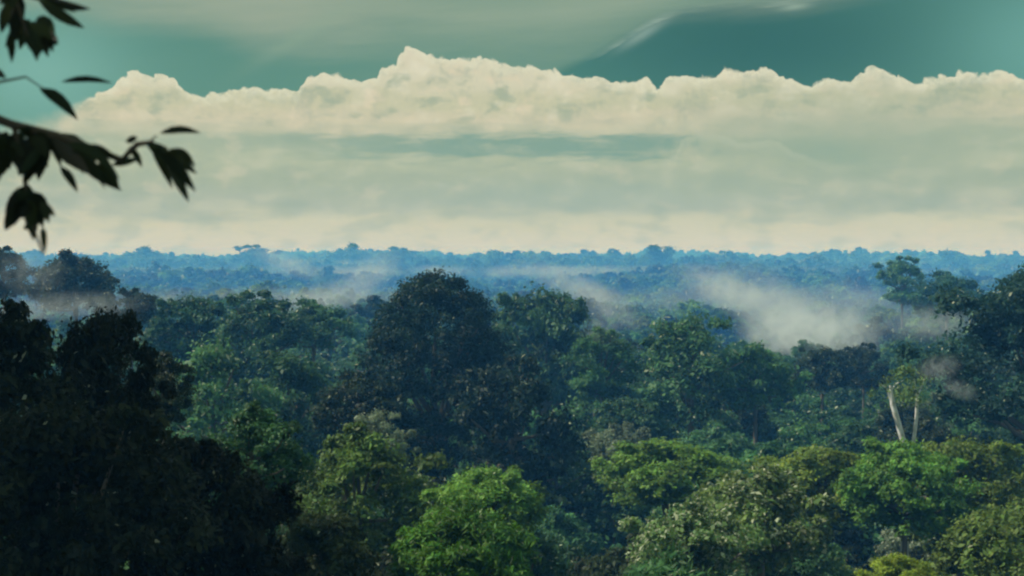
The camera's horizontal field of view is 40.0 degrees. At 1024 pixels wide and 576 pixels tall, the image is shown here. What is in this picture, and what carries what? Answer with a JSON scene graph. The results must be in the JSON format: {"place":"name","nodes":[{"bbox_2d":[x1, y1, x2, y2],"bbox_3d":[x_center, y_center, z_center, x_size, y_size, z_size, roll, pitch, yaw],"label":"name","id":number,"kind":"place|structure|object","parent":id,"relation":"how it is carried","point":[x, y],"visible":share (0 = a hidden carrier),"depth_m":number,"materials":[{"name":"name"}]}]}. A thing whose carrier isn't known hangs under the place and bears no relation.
{"place":"outdoors","nodes":[
{"label":"outdoors","id":0,"kind":"place"},
{"bbox_2d":[0,0,1023,256],"label":"sky","id":1,"kind":"structure","parent":0,"point":[758,127],"materials":[{"name":"white"}]},
{"bbox_3d":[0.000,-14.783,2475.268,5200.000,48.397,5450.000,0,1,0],"label":"ground","id":2,"kind":"structure","parent":0,"visible":0},
{"bbox_2d":[0,245,38,313],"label":"tree","id":3,"kind":"object","parent":2,"relation":"on","point":[15,260],"visible":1,"depth_m":299.77,"materials":[{"name":"green plant"}]},
{"bbox_2d":[0,292,130,547],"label":"tree","id":4,"kind":"object","parent":2,"relation":"on","point":[25,353],"visible":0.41,"depth_m":56.88,"materials":[{"name":"green plant"}]},
{"bbox_2d":[16,247,121,325],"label":"tree","id":5,"kind":"object","parent":2,"relation":"on","point":[60,274],"visible":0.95,"depth_m":325.40,"materials":[{"name":"green plant"}]},
{"bbox_2d":[0,0,199,253],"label":"overhanging tree","id":6,"kind":"object","parent":2,"relation":"on","point":[28,157],"visible":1,"depth_m":6.94,"materials":[{"name":"green plant"}]},
{"bbox_2d":[46,301,177,447],"bbox_3d":[-17.933,15.773,62.633,5.509,30.508,6.925,0,1,13],"label":"tree","id":7,"kind":"object","parent":2,"relation":"on","point":[91,340],"visible":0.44,"depth_m":61.22,"materials":[{"name":"green plant"}]},
{"bbox_2d":[0,386,231,575],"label":"tree","id":8,"kind":"object","parent":2,"relation":"on","point":[45,457],"visible":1,"depth_m":46.31,"materials":[{"name":"green plant"}]},
{"bbox_2d":[85,287,160,369],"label":"tree","id":9,"kind":"object","parent":2,"relation":"on","point":[136,300],"visible":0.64,"depth_m":296.86,"materials":[{"name":"green plant"}]},
{"bbox_2d":[104,245,187,263],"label":"tree","id":10,"kind":"object","parent":2,"relation":"on","point":[142,252],"visible":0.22,"depth_m":2039.18,"materials":[{"name":"blue plant"}]},
{"bbox_2d":[122,349,200,443],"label":"tree","id":11,"kind":"object","parent":2,"relation":"on","point":[169,367],"visible":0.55,"depth_m":109.48,"materials":[{"name":"green plant"}]},
{"bbox_2d":[77,428,307,575],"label":"tree","id":12,"kind":"object","parent":2,"relation":"on","point":[251,509],"visible":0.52,"depth_m":53.06,"materials":[{"name":"green plant"}]},
{"bbox_2d":[136,292,250,414],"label":"tree","id":13,"kind":"object","parent":2,"relation":"on","point":[196,322],"visible":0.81,"depth_m":296.26,"materials":[{"name":"green plant"}]},
{"bbox_2d":[156,331,286,445],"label":"tree","id":14,"kind":"object","parent":2,"relation":"on","point":[208,363],"visible":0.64,"depth_m":213.57,"materials":[{"name":"green plant"}]},
{"bbox_2d":[222,243,283,267],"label":"tree","id":15,"kind":"object","parent":2,"relation":"on","point":[256,254],"visible":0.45,"depth_m":2040.91,"materials":[{"name":"blue plant"}]},
{"bbox_2d":[199,399,321,507],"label":"tree","id":16,"kind":"object","parent":2,"relation":"on","point":[258,433],"visible":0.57,"depth_m":94.48,"materials":[{"name":"green plant"}]},
{"bbox_2d":[207,287,320,387],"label":"tree","id":17,"kind":"object","parent":2,"relation":"on","point":[266,315],"visible":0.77,"depth_m":286.00,"materials":[{"name":"green plant"}]},
{"bbox_2d":[220,348,343,465],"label":"tree","id":18,"kind":"object","parent":2,"relation":"on","point":[304,382],"visible":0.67,"depth_m":228.66,"materials":[{"name":"green plant"}]},
{"bbox_2d":[284,351,343,389],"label":"tree","id":19,"kind":"object","parent":2,"relation":"on","point":[325,369],"visible":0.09,"depth_m":361.14,"materials":[{"name":"green plant"}]},
{"bbox_2d":[295,345,333,374],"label":"tree","id":20,"kind":"object","parent":2,"relation":"on","point":[318,355],"visible":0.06,"depth_m":406.71,"materials":[{"name":"green plant"}]},
{"bbox_2d":[272,295,357,368],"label":"tree","id":21,"kind":"object","parent":2,"relation":"on","point":[323,323],"visible":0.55,"depth_m":318.11,"materials":[{"name":"green plant"}]},
{"bbox_2d":[267,505,382,575],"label":"tree","id":22,"kind":"object","parent":2,"relation":"on","point":[327,545],"visible":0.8,"depth_m":80.77,"materials":[{"name":"green plant"}]},
{"bbox_2d":[291,476,402,504],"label":"tree","id":23,"kind":"object","parent":2,"relation":"on","point":[337,494],"visible":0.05,"depth_m":172.40,"materials":[{"name":"green plant"}]},
{"bbox_2d":[331,356,362,381],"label":"tree","id":24,"kind":"object","parent":2,"relation":"on","point":[334,370],"visible":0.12,"depth_m":422.50,"materials":[{"name":"green plant"}]},
{"bbox_2d":[320,242,381,265],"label":"tree","id":25,"kind":"object","parent":2,"relation":"on","point":[352,254],"visible":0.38,"depth_m":2111.83,"materials":[{"name":"blue plant"}]},
{"bbox_2d":[305,367,412,435],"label":"tree","id":26,"kind":"object","parent":2,"relation":"on","point":[358,389],"visible":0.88,"depth_m":193.00,"materials":[{"name":"green plant"}]},
{"bbox_2d":[266,418,452,573],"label":"tree","id":27,"kind":"object","parent":2,"relation":"on","point":[355,454],"visible":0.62,"depth_m":126.81,"materials":[{"name":"green plant"}]},
{"bbox_2d":[331,343,389,382],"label":"tree","id":28,"kind":"object","parent":2,"relation":"on","point":[360,347],"visible":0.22,"depth_m":384.90,"materials":[{"name":"green plant"}]},
{"bbox_2d":[367,496,401,574],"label":"tree","id":29,"kind":"object","parent":2,"relation":"on","point":[380,512],"visible":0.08,"depth_m":148.25,"materials":[{"name":"green plant"}]},
{"bbox_2d":[354,406,421,488],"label":"tree","id":30,"kind":"object","parent":2,"relation":"on","point":[377,422],"visible":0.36,"depth_m":164.75,"materials":[{"name":"green plant"}]},
{"bbox_2d":[358,246,429,265],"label":"tree","id":31,"kind":"object","parent":2,"relation":"on","point":[410,257],"visible":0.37,"depth_m":1974.28,"materials":[{"name":"blue plant"}]},
{"bbox_2d":[365,524,449,575],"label":"tree","id":32,"kind":"object","parent":2,"relation":"on","point":[387,560],"visible":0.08,"depth_m":106.60,"materials":[{"name":"green plant"}]},
{"bbox_2d":[366,432,456,502],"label":"tree","id":33,"kind":"object","parent":2,"relation":"on","point":[442,478],"visible":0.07,"depth_m":223.37,"materials":[{"name":"green plant"}]},
{"bbox_2d":[352,265,515,507],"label":"tree","id":34,"kind":"object","parent":2,"relation":"on","point":[425,295],"visible":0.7,"depth_m":200.00,"materials":[{"name":"green plant"}]},
{"bbox_2d":[441,437,475,484],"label":"tree","id":35,"kind":"object","parent":2,"relation":"on","point":[452,442],"visible":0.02,"depth_m":239.89,"materials":[{"name":"green plant"}]},
{"bbox_2d":[385,496,544,575],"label":"tree","id":36,"kind":"object","parent":2,"relation":"on","point":[483,543],"visible":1,"depth_m":91.43,"materials":[{"name":"green plant"}]},
{"bbox_2d":[452,438,506,505],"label":"tree","id":37,"kind":"object","parent":2,"relation":"on","point":[460,469],"visible":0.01,"depth_m":215.64,"materials":[{"name":"green plant"}]},
{"bbox_2d":[420,462,552,553],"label":"tree","id":38,"kind":"object","parent":2,"relation":"on","point":[493,488],"visible":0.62,"depth_m":110.89,"materials":[{"name":"green plant"}]},
{"bbox_2d":[448,406,541,448],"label":"tree","id":39,"kind":"object","parent":2,"relation":"on","point":[532,429],"visible":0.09,"depth_m":255.58,"materials":[{"name":"green plant"}]},
{"bbox_2d":[0,246,1023,369],"bbox_3d":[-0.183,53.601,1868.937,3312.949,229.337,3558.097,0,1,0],"label":"forest","id":40,"kind":"object","parent":2,"relation":"on","point":[622,284],"visible":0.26,"depth_m":1214.50,"materials":[{"name":"green plant"}]},
{"bbox_2d":[443,352,589,486],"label":"tree","id":41,"kind":"object","parent":2,"relation":"on","point":[517,392],"visible":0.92,"depth_m":183.54,"materials":[{"name":"green plant"}]},
{"bbox_2d":[529,523,572,575],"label":"tree","id":42,"kind":"object","parent":2,"relation":"on","point":[555,539],"visible":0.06,"depth_m":144.21,"materials":[{"name":"green plant"}]},
{"bbox_2d":[487,281,623,414],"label":"tree","id":43,"kind":"object","parent":2,"relation":"on","point":[549,337],"visible":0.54,"depth_m":286.98,"materials":[{"name":"green plant"}]},
{"bbox_2d":[527,526,591,575],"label":"tree","id":44,"kind":"object","parent":2,"relation":"on","point":[547,551],"visible":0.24,"depth_m":125.06,"materials":[{"name":"green plant"}]},
{"bbox_2d":[528,429,603,502],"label":"tree","id":45,"kind":"object","parent":2,"relation":"on","point":[567,487],"visible":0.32,"depth_m":208.09,"materials":[{"name":"green plant"}]},
{"bbox_2d":[529,391,602,491],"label":"tree","id":46,"kind":"object","parent":2,"relation":"on","point":[584,426],"visible":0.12,"depth_m":243.38,"materials":[{"name":"green plant"}]},
{"bbox_2d":[538,501,623,562],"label":"tree","id":47,"kind":"object","parent":2,"relation":"on","point":[569,527],"visible":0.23,"depth_m":174.25,"materials":[{"name":"green plant"}]},
{"bbox_2d":[559,325,642,403],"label":"tree","id":48,"kind":"object","parent":2,"relation":"on","point":[607,346],"visible":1,"depth_m":258.14,"materials":[{"name":"green plant"}]},
{"bbox_2d":[559,368,650,415],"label":"tree","id":49,"kind":"object","parent":2,"relation":"on","point":[637,391],"visible":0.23,"depth_m":302.68,"materials":[{"name":"green plant"}]},
{"bbox_2d":[583,248,639,262],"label":"tree","id":50,"kind":"object","parent":2,"relation":"on","point":[613,253],"visible":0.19,"depth_m":1973.90,"materials":[{"name":"blue plant"}]},
{"bbox_2d":[580,421,651,478],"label":"tree","id":51,"kind":"object","parent":2,"relation":"on","point":[601,444],"visible":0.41,"depth_m":215.11,"materials":[{"name":"green plant"}]},
{"bbox_2d":[567,530,688,575],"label":"tree","id":52,"kind":"object","parent":2,"relation":"on","point":[616,562],"visible":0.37,"depth_m":103.01,"materials":[{"name":"green plant"}]},
{"bbox_2d":[606,347,651,383],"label":"tree","id":53,"kind":"object","parent":2,"relation":"on","point":[636,353],"visible":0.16,"depth_m":377.86,"materials":[{"name":"green plant"}]},
{"bbox_2d":[584,393,681,452],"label":"tree","id":54,"kind":"object","parent":2,"relation":"on","point":[634,411],"visible":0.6,"depth_m":235.43,"materials":[{"name":"green plant"}]},
{"bbox_2d":[619,338,647,359],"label":"tree","id":55,"kind":"object","parent":2,"relation":"on","point":[637,345],"visible":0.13,"depth_m":399.10,"materials":[{"name":"green plant"}]},
{"bbox_2d":[628,364,678,400],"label":"tree","id":56,"kind":"object","parent":2,"relation":"on","point":[639,375],"visible":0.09,"depth_m":321.56,"materials":[{"name":"green plant"}]},
{"bbox_2d":[620,501,688,544],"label":"tree","id":57,"kind":"object","parent":2,"relation":"on","point":[644,511],"visible":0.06,"depth_m":182.79,"materials":[{"name":"green plant"}]},
{"bbox_2d":[632,244,686,265],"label":"tree","id":58,"kind":"object","parent":2,"relation":"on","point":[654,254],"visible":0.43,"depth_m":1838.55,"materials":[{"name":"blue plant"}]},
{"bbox_2d":[584,435,742,530],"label":"tree","id":59,"kind":"object","parent":2,"relation":"on","point":[662,475],"visible":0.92,"depth_m":147.46,"materials":[{"name":"green plant"}]},
{"bbox_2d":[622,539,718,575],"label":"tree","id":60,"kind":"object","parent":2,"relation":"on","point":[666,564],"visible":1,"depth_m":72.20,"materials":[{"name":"green plant"}]},
{"bbox_2d":[642,374,702,439],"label":"tree","id":61,"kind":"object","parent":2,"relation":"on","point":[672,419],"visible":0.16,"depth_m":289.11,"materials":[{"name":"green plant"}]},
{"bbox_2d":[615,494,770,575],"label":"tree","id":62,"kind":"object","parent":2,"relation":"on","point":[693,528],"visible":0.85,"depth_m":87.36,"materials":[{"name":"green plant"}]},
{"bbox_2d":[632,304,767,437],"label":"tree","id":63,"kind":"object","parent":2,"relation":"on","point":[694,342],"visible":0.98,"depth_m":252.38,"materials":[{"name":"green plant"}]},
{"bbox_2d":[672,397,752,441],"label":"tree","id":64,"kind":"object","parent":2,"relation":"on","point":[733,428],"visible":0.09,"depth_m":268.77,"materials":[{"name":"green plant"}]},
{"bbox_2d":[694,250,733,260],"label":"tree","id":65,"kind":"object","parent":2,"relation":"on","point":[717,255],"visible":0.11,"depth_m":1981.06,"materials":[{"name":"blue plant"}]},
{"bbox_2d":[679,438,752,488],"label":"tree","id":66,"kind":"object","parent":2,"relation":"on","point":[723,446],"visible":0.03,"depth_m":192.45,"materials":[{"name":"green plant"}]},
{"bbox_2d":[677,417,769,462],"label":"tree","id":67,"kind":"object","parent":2,"relation":"on","point":[715,429],"visible":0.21,"depth_m":232.15,"materials":[{"name":"green plant"}]},
{"bbox_2d":[716,339,747,355],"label":"tree","id":68,"kind":"object","parent":2,"relation":"on","point":[733,345],"visible":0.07,"depth_m":388.11,"materials":[{"name":"green plant"}]},
{"bbox_2d":[694,384,773,444],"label":"tree","id":69,"kind":"object","parent":2,"relation":"on","point":[745,419],"visible":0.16,"depth_m":283.37,"materials":[{"name":"green plant"}]},
{"bbox_2d":[711,339,814,450],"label":"tree","id":70,"kind":"object","parent":2,"relation":"on","point":[771,372],"visible":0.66,"depth_m":255.89,"materials":[{"name":"green plant"}]},
{"bbox_2d":[691,458,841,575],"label":"tree","id":71,"kind":"object","parent":2,"relation":"on","point":[767,496],"visible":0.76,"depth_m":103.00,"materials":[{"name":"green plant"}]},
{"bbox_2d":[737,407,813,451],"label":"tree","id":72,"kind":"object","parent":2,"relation":"on","point":[774,422],"visible":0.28,"depth_m":293.24,"materials":[{"name":"green plant"}]},
{"bbox_2d":[718,441,837,486],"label":"tree","id":73,"kind":"object","parent":2,"relation":"on","point":[774,449],"visible":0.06,"depth_m":182.12,"materials":[{"name":"green plant"}]},
{"bbox_2d":[723,521,853,575],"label":"tree","id":74,"kind":"object","parent":2,"relation":"on","point":[808,565],"visible":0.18,"depth_m":118.58,"materials":[{"name":"green plant"}]},
{"bbox_2d":[771,414,829,448],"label":"tree","id":75,"kind":"object","parent":2,"relation":"on","point":[794,437],"visible":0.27,"depth_m":238.46,"materials":[{"name":"green plant"}]},
{"bbox_2d":[785,339,822,366],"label":"tree","id":76,"kind":"object","parent":2,"relation":"on","point":[805,344],"visible":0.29,"depth_m":397.50,"materials":[{"name":"green plant"}]},
{"bbox_2d":[779,388,836,424],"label":"tree","id":77,"kind":"object","parent":2,"relation":"on","point":[810,403],"visible":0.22,"depth_m":311.75,"materials":[{"name":"green plant"}]},
{"bbox_2d":[744,443,878,573],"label":"tree","id":78,"kind":"object","parent":2,"relation":"on","point":[820,466],"visible":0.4,"depth_m":142.12,"materials":[{"name":"green plant"}]},
{"bbox_2d":[775,549,853,575],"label":"tree","id":79,"kind":"object","parent":2,"relation":"on","point":[846,566],"visible":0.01,"depth_m":158.94,"materials":[{"name":"green plant"}]},
{"bbox_2d":[787,344,858,422],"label":"tree","id":80,"kind":"object","parent":2,"relation":"on","point":[812,362],"visible":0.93,"depth_m":298.75,"materials":[{"name":"green plant"}]},
{"bbox_2d":[785,386,864,416],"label":"tree","id":81,"kind":"object","parent":2,"relation":"on","point":[832,398],"visible":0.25,"depth_m":324.12,"materials":[{"name":"green plant"}]},
{"bbox_2d":[786,406,883,453],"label":"tree","id":82,"kind":"object","parent":2,"relation":"on","point":[844,411],"visible":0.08,"depth_m":265.11,"materials":[{"name":"green plant"}]},
{"bbox_2d":[818,417,881,453],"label":"tree","id":83,"kind":"object","parent":2,"relation":"on","point":[837,423],"visible":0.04,"depth_m":253.82,"materials":[{"name":"green plant"}]},
{"bbox_2d":[822,420,878,513],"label":"tree","id":84,"kind":"object","parent":2,"relation":"on","point":[849,436],"visible":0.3,"depth_m":221.32,"materials":[{"name":"green plant"}]},
{"bbox_2d":[836,251,871,264],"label":"tree","id":85,"kind":"object","parent":2,"relation":"on","point":[853,258],"visible":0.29,"depth_m":2052.46,"materials":[{"name":"blue plant"}]},
{"bbox_2d":[835,367,888,410],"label":"tree","id":86,"kind":"object","parent":2,"relation":"on","point":[855,393],"visible":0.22,"depth_m":332.25,"materials":[{"name":"green plant"}]},
{"bbox_2d":[835,342,894,418],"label":"tree","id":87,"kind":"object","parent":2,"relation":"on","point":[867,356],"visible":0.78,"depth_m":308.98,"materials":[{"name":"green plant"}]},
{"bbox_2d":[845,380,925,416],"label":"tree","id":88,"kind":"object","parent":2,"relation":"on","point":[869,402],"visible":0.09,"depth_m":323.52,"materials":[{"name":"green plant"}]},
{"bbox_2d":[853,552,937,575],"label":"tree","id":89,"kind":"object","parent":2,"relation":"on","point":[892,564],"visible":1,"depth_m":83.83,"materials":[{"name":"green plant"}]},
{"bbox_2d":[866,363,933,555],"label":"forked tree","id":90,"kind":"object","parent":2,"relation":"on","point":[890,391],"visible":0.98,"depth_m":150.15,"materials":[{"name":"green plant"}]},
{"bbox_2d":[872,255,928,327],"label":"tree","id":91,"kind":"object","parent":2,"relation":"on","point":[895,272],"visible":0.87,"depth_m":557.69,"materials":[{"name":"green plant"}]},
{"bbox_2d":[860,389,940,425],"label":"tree","id":92,"kind":"object","parent":2,"relation":"on","point":[867,412],"visible":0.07,"depth_m":260.19,"materials":[{"name":"green plant"}]},
{"bbox_2d":[861,399,944,451],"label":"tree","id":93,"kind":"object","parent":2,"relation":"on","point":[884,421],"visible":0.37,"depth_m":244.31,"materials":[{"name":"green plant"}]},
{"bbox_2d":[830,436,983,572],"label":"tree","id":94,"kind":"object","parent":2,"relation":"on","point":[888,493],"visible":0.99,"depth_m":129.23,"materials":[{"name":"green plant"}]},
{"bbox_2d":[875,528,940,562],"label":"tree","id":95,"kind":"object","parent":2,"relation":"on","point":[892,543],"visible":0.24,"depth_m":164.92,"materials":[{"name":"green plant"}]},
{"bbox_2d":[886,354,940,390],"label":"tree","id":96,"kind":"object","parent":2,"relation":"on","point":[896,363],"visible":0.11,"depth_m":363.64,"materials":[{"name":"green plant"}]},
{"bbox_2d":[878,411,973,457],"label":"tree","id":97,"kind":"object","parent":2,"relation":"on","point":[928,429],"visible":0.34,"depth_m":209.52,"materials":[{"name":"green plant"}]},
{"bbox_2d":[907,341,969,355],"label":"tree","id":98,"kind":"object","parent":2,"relation":"on","point":[928,347],"visible":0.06,"depth_m":423.62,"materials":[{"name":"green plant"}]},
{"bbox_2d":[907,268,985,339],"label":"tree","id":99,"kind":"object","parent":2,"relation":"on","point":[920,299],"visible":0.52,"depth_m":467.20,"materials":[{"name":"green plant"}]},
{"bbox_2d":[919,391,975,429],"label":"tree","id":100,"kind":"object","parent":2,"relation":"on","point":[943,416],"visible":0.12,"depth_m":266.38,"materials":[{"name":"green plant"}]},
{"bbox_2d":[925,363,983,394],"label":"tree","id":101,"kind":"object","parent":2,"relation":"on","point":[940,383],"visible":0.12,"depth_m":330.48,"materials":[{"name":"green plant"}]},
{"bbox_2d":[889,264,1023,468],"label":"tree","id":102,"kind":"object","parent":2,"relation":"on","point":[990,403],"visible":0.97,"depth_m":188.68,"materials":[{"name":"green plant"}]},
{"bbox_2d":[889,432,1023,575],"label":"tree","id":103,"kind":"object","parent":2,"relation":"on","point":[999,491],"visible":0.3,"depth_m":138.44,"materials":[{"name":"green plant"}]},
{"bbox_2d":[928,248,996,268],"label":"tree","id":104,"kind":"object","parent":2,"relation":"on","point":[948,257],"visible":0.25,"depth_m":2052.02,"materials":[{"name":"blue plant"}]},
{"bbox_2d":[934,414,994,437],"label":"tree","id":105,"kind":"object","parent":2,"relation":"on","point":[972,429],"visible":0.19,"depth_m":242.60,"materials":[{"name":"green plant"}]},
{"bbox_2d":[921,497,1023,575],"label":"tree","id":106,"kind":"object","parent":2,"relation":"on","point":[979,542],"visible":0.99,"depth_m":93.72,"materials":[{"name":"green plant"}]},
{"bbox_2d":[970,358,1014,391],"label":"tree","id":107,"kind":"object","parent":2,"relation":"on","point":[1011,373],"visible":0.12,"depth_m":336.12,"materials":[{"name":"green plant"}]},
{"bbox_2d":[968,421,1019,464],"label":"tree","id":108,"kind":"object","parent":2,"relation":"on","point":[1002,431],"visible":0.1,"depth_m":228.44,"materials":[{"name":"green plant"}]},
{"bbox_2d":[986,456,1023,489],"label":"tree","id":109,"kind":"object","parent":2,"relation":"on","point":[1018,463],"visible":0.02,"depth_m":204.80,"materials":[{"name":"green plant"}]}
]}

